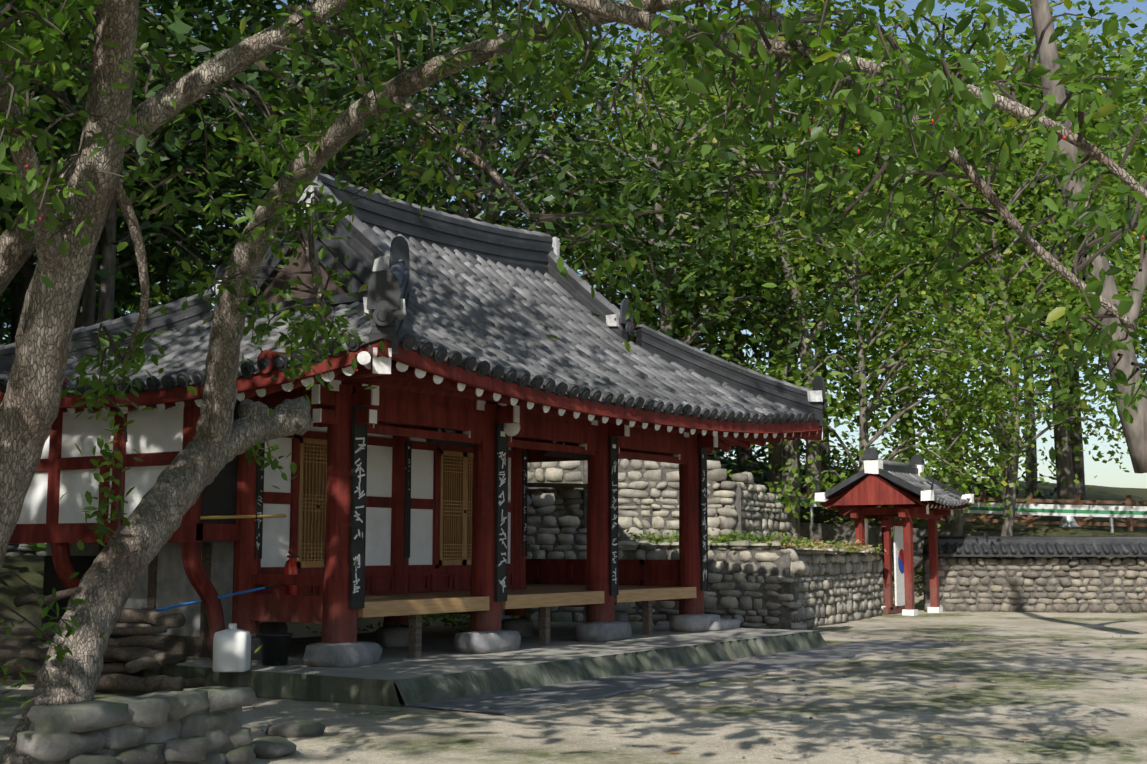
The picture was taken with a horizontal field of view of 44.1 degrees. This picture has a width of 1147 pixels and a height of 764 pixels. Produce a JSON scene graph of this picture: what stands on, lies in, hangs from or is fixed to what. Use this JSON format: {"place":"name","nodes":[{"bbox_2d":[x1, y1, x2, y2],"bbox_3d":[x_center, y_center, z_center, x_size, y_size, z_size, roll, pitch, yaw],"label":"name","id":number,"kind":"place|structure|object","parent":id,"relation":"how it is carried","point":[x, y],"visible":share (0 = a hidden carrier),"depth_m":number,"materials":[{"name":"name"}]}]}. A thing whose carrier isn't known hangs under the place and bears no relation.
{"place":"outdoors","nodes":[
{"label":"outdoors","id":0,"kind":"place"},
{"bbox_2d":[247,233,367,305],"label":"gable boards","id":1,"kind":"object","parent":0,"point":[353,283],"visible":0.12,"depth_m":16.87,"materials":[{"name":"red wood"}]},
{"bbox_2d":[249,238,366,305],"bbox_3d":[-1.834,-1.019,19.236,2.900,1.360,5.230,-4,-8,34],"label":"brick gable","id":2,"kind":"object","parent":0,"point":[304,265],"visible":0.08,"depth_m":17.11,"materials":[{"name":"brick"}]},
{"bbox_2d":[6,493,631,622],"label":"stone wall","id":3,"kind":"structure","parent":0,"point":[543,503],"depth_m":25.68,"materials":[{"name":"grey stone"}]},
{"bbox_2d":[527,482,881,553],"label":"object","id":4,"kind":"object","parent":3,"relation":"on","point":[565,485],"visible":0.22,"depth_m":26.58,"materials":[{"name":"soil"}]},
{"bbox_2d":[198,290,639,345],"bbox_3d":[-1.834,-0.647,19.192,3.200,0.110,5.590,-4,-8,34],"label":"roof gable ledge","id":5,"kind":"object","parent":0,"point":[341,298],"visible":0.11,"depth_m":16.70,"materials":[{"name":"grey tile"}]},
{"bbox_2d":[133,237,826,421],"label":"roof base tiles","id":6,"kind":"object","parent":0,"point":[459,365],"visible":0.02,"depth_m":16.71,"materials":[{"name":"grey tile"}]},
{"bbox_2d":[0,458,1146,763],"bbox_3d":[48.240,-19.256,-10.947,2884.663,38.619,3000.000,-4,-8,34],"label":"terrain","id":7,"kind":"structure","parent":0,"point":[1068,706],"depth_m":12.64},
{"bbox_2d":[0,587,204,692],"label":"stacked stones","id":8,"kind":"object","parent":7,"relation":"on","point":[134,649],"visible":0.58,"depth_m":14.45,"materials":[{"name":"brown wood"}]},
{"bbox_2d":[154,585,275,610],"bbox_3d":[-4.366,2.446,15.212,2.344,0.551,0.288,1,-7,-4],"label":"pole","id":9,"kind":"object","parent":8,"relation":"on","point":[218,597],"visible":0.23,"depth_m":15.18,"materials":[{"name":"blue"}]},
{"bbox_2d":[0,404,262,718],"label":"vine leaves","id":10,"kind":"object","parent":7,"relation":"on","point":[114,431],"visible":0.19,"depth_m":10.99,"materials":[{"name":"green plant"}]},
{"bbox_2d":[15,686,325,763],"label":"stone planter wall","id":11,"kind":"structure","parent":7,"relation":"on","point":[201,725],"depth_m":8.51,"materials":[{"name":"grey stone"}]},
{"bbox_2d":[0,617,826,706],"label":"stone platform","id":12,"kind":"structure","parent":7,"relation":"on","point":[440,668],"depth_m":15.21,"materials":[{"name":"stone"}]},
{"bbox_2d":[212,623,250,671],"bbox_3d":[-3.366,2.615,13.943,0.330,0.460,0.330,0,-7,0],"label":"jerrycan","id":13,"kind":"object","parent":12,"relation":"on","point":[232,648],"visible":1,"depth_m":13.79,"materials":[{"name":"white plastic"}]},
{"bbox_2d":[258,633,292,665],"bbox_3d":[-3.091,2.768,14.650,0.356,0.320,0.356,-4,-8,34],"label":"bucket","id":14,"kind":"object","parent":12,"relation":"on","point":[275,647],"visible":1,"depth_m":14.53,"materials":[{"name":"grey plastic"}]},
{"bbox_2d":[9,350,714,660],"bbox_3d":[-1.930,1.852,18.963,6.130,3.172,9.770,-4,-8,34],"label":"wooden building frame","id":15,"kind":"object","parent":12,"relation":"on","point":[406,409],"visible":0.62,"depth_m":16.50,"materials":[{"name":"paint"}]},
{"bbox_2d":[297,438,472,567],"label":"lattice doors","id":16,"kind":"structure","parent":15,"relation":"attached to","point":[455,517],"depth_m":18.21,"materials":[{"name":"brown wood"}]},
{"bbox_2d":[0,222,808,421],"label":"roof tile rows","id":17,"kind":"object","parent":15,"relation":"on","point":[491,312],"visible":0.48,"depth_m":17.75,"materials":[{"name":"grey tile"}]},
{"bbox_2d":[0,332,814,424],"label":"eave tiles","id":18,"kind":"object","parent":15,"relation":"on","point":[407,342],"visible":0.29,"depth_m":15.20,"materials":[{"name":"grey tile"}]},
{"bbox_2d":[0,339,823,449],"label":"roof eave board","id":19,"kind":"object","parent":15,"relation":"on","point":[428,364],"visible":0.29,"depth_m":15.05,"materials":[{"name":"red wood"}]},
{"bbox_2d":[0,343,825,448],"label":"roof soffit","id":20,"kind":"structure","parent":15,"relation":"on","point":[728,443],"depth_m":17.93,"materials":[{"name":"red wood"}]},
{"bbox_2d":[0,174,826,426],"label":"roof ridges","id":21,"kind":"object","parent":15,"relation":"on","point":[515,250],"visible":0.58,"depth_m":18.67,"materials":[{"name":"grey tile"}]},
{"bbox_2d":[0,172,812,390],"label":"roof ridge caps","id":22,"kind":"object","parent":21,"relation":"on","point":[398,267],"visible":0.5,"depth_m":18.38,"materials":[{"name":"grey tile"}]},
{"bbox_2d":[216,177,822,401],"bbox_3d":[-1.727,-1.174,19.399,6.755,2.492,10.079,-4,-8,34],"label":"end cap","id":23,"kind":"object","parent":21,"relation":"attached to","point":[381,263],"visible":0.21,"depth_m":17.11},
{"bbox_2d":[58,347,822,460],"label":"roof rafters","id":24,"kind":"object","parent":15,"relation":"on","point":[408,374],"visible":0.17,"depth_m":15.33,"materials":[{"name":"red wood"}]},
{"bbox_2d":[254,405,707,608],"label":"black plaques","id":25,"kind":"object","parent":15,"relation":"attached to","point":[357,547],"visible":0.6,"depth_m":16.77,"materials":[{"name":"black wood"}]},
{"bbox_2d":[255,429,706,592],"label":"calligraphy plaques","id":26,"kind":"object","parent":25,"relation":"attached to","point":[502,517],"visible":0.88,"depth_m":16.74,"materials":[{"name":"white"}]},
{"bbox_2d":[503,423,519,435],"bbox_3d":[-0.746,0.543,16.964,0.220,0.220,0.220,-4,-8,34],"label":"beam end","id":27,"kind":"object","parent":15,"relation":"attached to","point":[511,429],"visible":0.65,"depth_m":16.88,"materials":[{"name":"white paint"}]},
{"bbox_2d":[17,380,717,637],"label":"wall panels","id":28,"kind":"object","parent":12,"relation":"on","point":[154,430],"depth_m":16.16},
{"bbox_2d":[42,399,696,657],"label":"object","id":29,"kind":"object","parent":12,"relation":"on","point":[164,581],"visible":0.54,"depth_m":16.12,"materials":[{"name":"brown wood"}]},
{"bbox_2d":[284,551,299,594],"bbox_3d":[-3.086,2.113,15.449,0.139,0.529,0.196,3,-7,-25],"label":"fire extinguisher","id":30,"kind":"object","parent":29,"relation":"on","point":[290,566],"visible":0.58,"depth_m":15.41,"materials":[{"name":"red metal"}]},
{"bbox_2d":[251,609,740,667],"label":"foundation stones","id":31,"kind":"object","parent":12,"relation":"on","point":[508,635],"depth_m":17.25,"materials":[{"name":"grey stone"}]},
{"bbox_2d":[0,0,940,456],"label":"shade tree leaves","id":32,"kind":"object","parent":7,"relation":"on","point":[172,30],"visible":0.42,"depth_m":31.56,"materials":[{"name":"green plant"}]},
{"bbox_2d":[78,0,869,9],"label":"overhead canopy leaves","id":33,"kind":"object","parent":7,"relation":"on","point":[93,4],"depth_m":9.33,"materials":[{"name":"green plant"}]},
{"bbox_2d":[18,434,1056,576],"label":"shrubs","id":34,"kind":"object","parent":7,"relation":"on","point":[39,547],"depth_m":52.42,"materials":[{"name":"green plant"}]},
{"bbox_2d":[0,0,1146,763],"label":"tree","id":35,"kind":"object","parent":7,"relation":"on","point":[828,74],"depth_m":8.25,"materials":[{"name":"green plant"}]},
{"bbox_2d":[26,15,1143,491],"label":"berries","id":36,"kind":"object","parent":35,"relation":"attached to","point":[554,117],"visible":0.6,"depth_m":7.87,"materials":[{"name":"red plant"}]},
{"bbox_2d":[0,0,1146,466],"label":"tree leaves","id":37,"kind":"object","parent":7,"relation":"on","point":[1132,104],"visible":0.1,"depth_m":41.22,"materials":[{"name":"green plant"}]},
{"bbox_2d":[0,0,1146,557],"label":"tree trunks","id":38,"kind":"object","parent":7,"relation":"on","point":[1068,466],"visible":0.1,"depth_m":35.85,"materials":[{"name":"plant"}]},
{"bbox_2d":[17,629,1146,763],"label":"fallen leaves","id":39,"kind":"object","parent":7,"relation":"on","point":[697,687],"visible":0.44,"depth_m":12.92,"materials":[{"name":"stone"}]},
{"bbox_2d":[305,528,883,635],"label":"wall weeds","id":40,"kind":"object","parent":7,"relation":"on","point":[446,621],"depth_m":25.31,"materials":[{"name":"green plant"}]},
{"bbox_2d":[400,640,957,715],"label":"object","id":41,"kind":"structure","parent":7,"relation":"on","point":[507,703],"depth_m":15.52,"materials":[{"name":"grey stone"}]},
{"bbox_2d":[415,620,1136,761],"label":"fallen leaves","id":42,"kind":"object","parent":7,"relation":"on","point":[820,673],"visible":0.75,"depth_m":15.18,"materials":[{"name":"brown plant"}]},
{"bbox_2d":[820,474,969,613],"bbox_3d":[7.217,3.600,31.542,2.500,3.050,2.750,-4,-8,34],"label":"timber gate","id":43,"kind":"object","parent":7,"relation":"on","point":[862,500],"visible":0.67,"depth_m":30.91,"materials":[{"name":"red wood"}]},
{"bbox_2d":[815,447,973,505],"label":"gate roof","id":44,"kind":"structure","parent":43,"relation":"on","point":[872,453],"depth_m":30.95,"materials":[{"name":"grey tile"}]},
{"bbox_2d":[830,459,970,505],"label":"gate roof tiles","id":45,"kind":"object","parent":44,"relation":"on","point":[945,497],"visible":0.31,"depth_m":31.65,"materials":[{"name":"grey tile"}]},
{"bbox_2d":[815,460,973,503],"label":"roof end caps","id":46,"kind":"object","parent":45,"relation":"on","point":[872,466],"visible":0.56,"depth_m":30.62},
{"bbox_2d":[893,526,904,605],"bbox_3d":[7.308,4.098,31.538,0.045,1.750,0.840,-4,-8,31],"label":"gate door","id":47,"kind":"structure","parent":43,"relation":"attached to","point":[899,566],"depth_m":31.35,"materials":[{"name":"white wood"}]},
{"bbox_2d":[656,70,1146,540],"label":"ginkgo tree leaves","id":48,"kind":"object","parent":7,"relation":"on","point":[987,392],"visible":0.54,"depth_m":34.98,"materials":[{"name":"green plant"}]},
{"bbox_2d":[922,557,1146,612],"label":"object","id":49,"kind":"object","parent":7,"relation":"on","point":[1017,581],"depth_m":32.03,"materials":[{"name":"grey stone"}]},
{"bbox_2d":[922,539,1146,556],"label":"wall cap","id":50,"kind":"structure","parent":49,"relation":"on","point":[1042,542],"depth_m":32.12,"materials":[{"name":"grey tile"}]},
{"bbox_2d":[922,556,1146,603],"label":"wall cap stones","id":51,"kind":"object","parent":49,"relation":"on","point":[1067,558],"depth_m":32.34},
{"bbox_2d":[924,536,1146,554],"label":"wall roof tiles","id":52,"kind":"object","parent":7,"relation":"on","point":[1097,551],"visible":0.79,"depth_m":32.09,"materials":[{"name":"grey tile"}]},
{"bbox_2d":[1059,516,1078,526],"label":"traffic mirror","id":53,"kind":"object","parent":7,"relation":"on","point":[1068,521],"depth_m":42.04,"materials":[{"name":"mirror"}]},
{"bbox_2d":[3,0,1146,487],"label":"sky","id":54,"kind":"structure","parent":0,"point":[1109,474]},
{"bbox_2d":[527,459,802,548],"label":"stone wall","id":55,"kind":"structure","parent":0,"point":[725,519],"depth_m":27.40,"materials":[{"name":"grey stone"}]},
{"bbox_2d":[618,540,806,629],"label":"stone wall","id":56,"kind":"structure","parent":0,"point":[729,600],"depth_m":25.11,"materials":[{"name":"grey stone"}]},
{"bbox_2d":[768,547,883,629],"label":"stone wall","id":57,"kind":"structure","parent":0,"point":[825,583],"depth_m":26.81,"materials":[{"name":"grey stone"}]},
{"bbox_2d":[759,537,887,555],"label":"plants","id":58,"kind":"object","parent":57,"relation":"on","point":[824,544],"visible":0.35,"depth_m":26.93,"materials":[{"name":"green plant"}]},
{"bbox_2d":[826,504,964,615],"bbox_3d":[7.215,3.959,31.495,2.349,2.365,2.424,-4,-8,34],"label":"gate trim","id":59,"kind":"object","parent":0,"point":[914,612],"visible":0.42,"depth_m":30.46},
{"bbox_2d":[800,522,1029,576],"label":"road","id":60,"kind":"structure","parent":0,"point":[819,531],"depth_m":39.46,"materials":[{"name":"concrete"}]},
{"bbox_2d":[760,483,1146,531],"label":"wooden fence","id":61,"kind":"object","parent":60,"relation":"on","point":[1031,521],"visible":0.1,"depth_m":42.49,"materials":[{"name":"brown wood"}]},
{"bbox_2d":[774,494,1146,517],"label":"guard rail","id":62,"kind":"object","parent":60,"relation":"on","point":[1077,507],"visible":0.02,"depth_m":37.51,"materials":[{"name":"white metal"}]},
{"bbox_2d":[778,499,1146,514],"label":"guardrail","id":63,"kind":"object","parent":62,"relation":"attached to","point":[1059,510],"visible":0.12,"depth_m":37.52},
{"bbox_2d":[810,506,1113,532],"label":"guard rail posts","id":64,"kind":"object","parent":60,"relation":"on","point":[1110,521],"visible":0.08,"depth_m":36.97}
]}

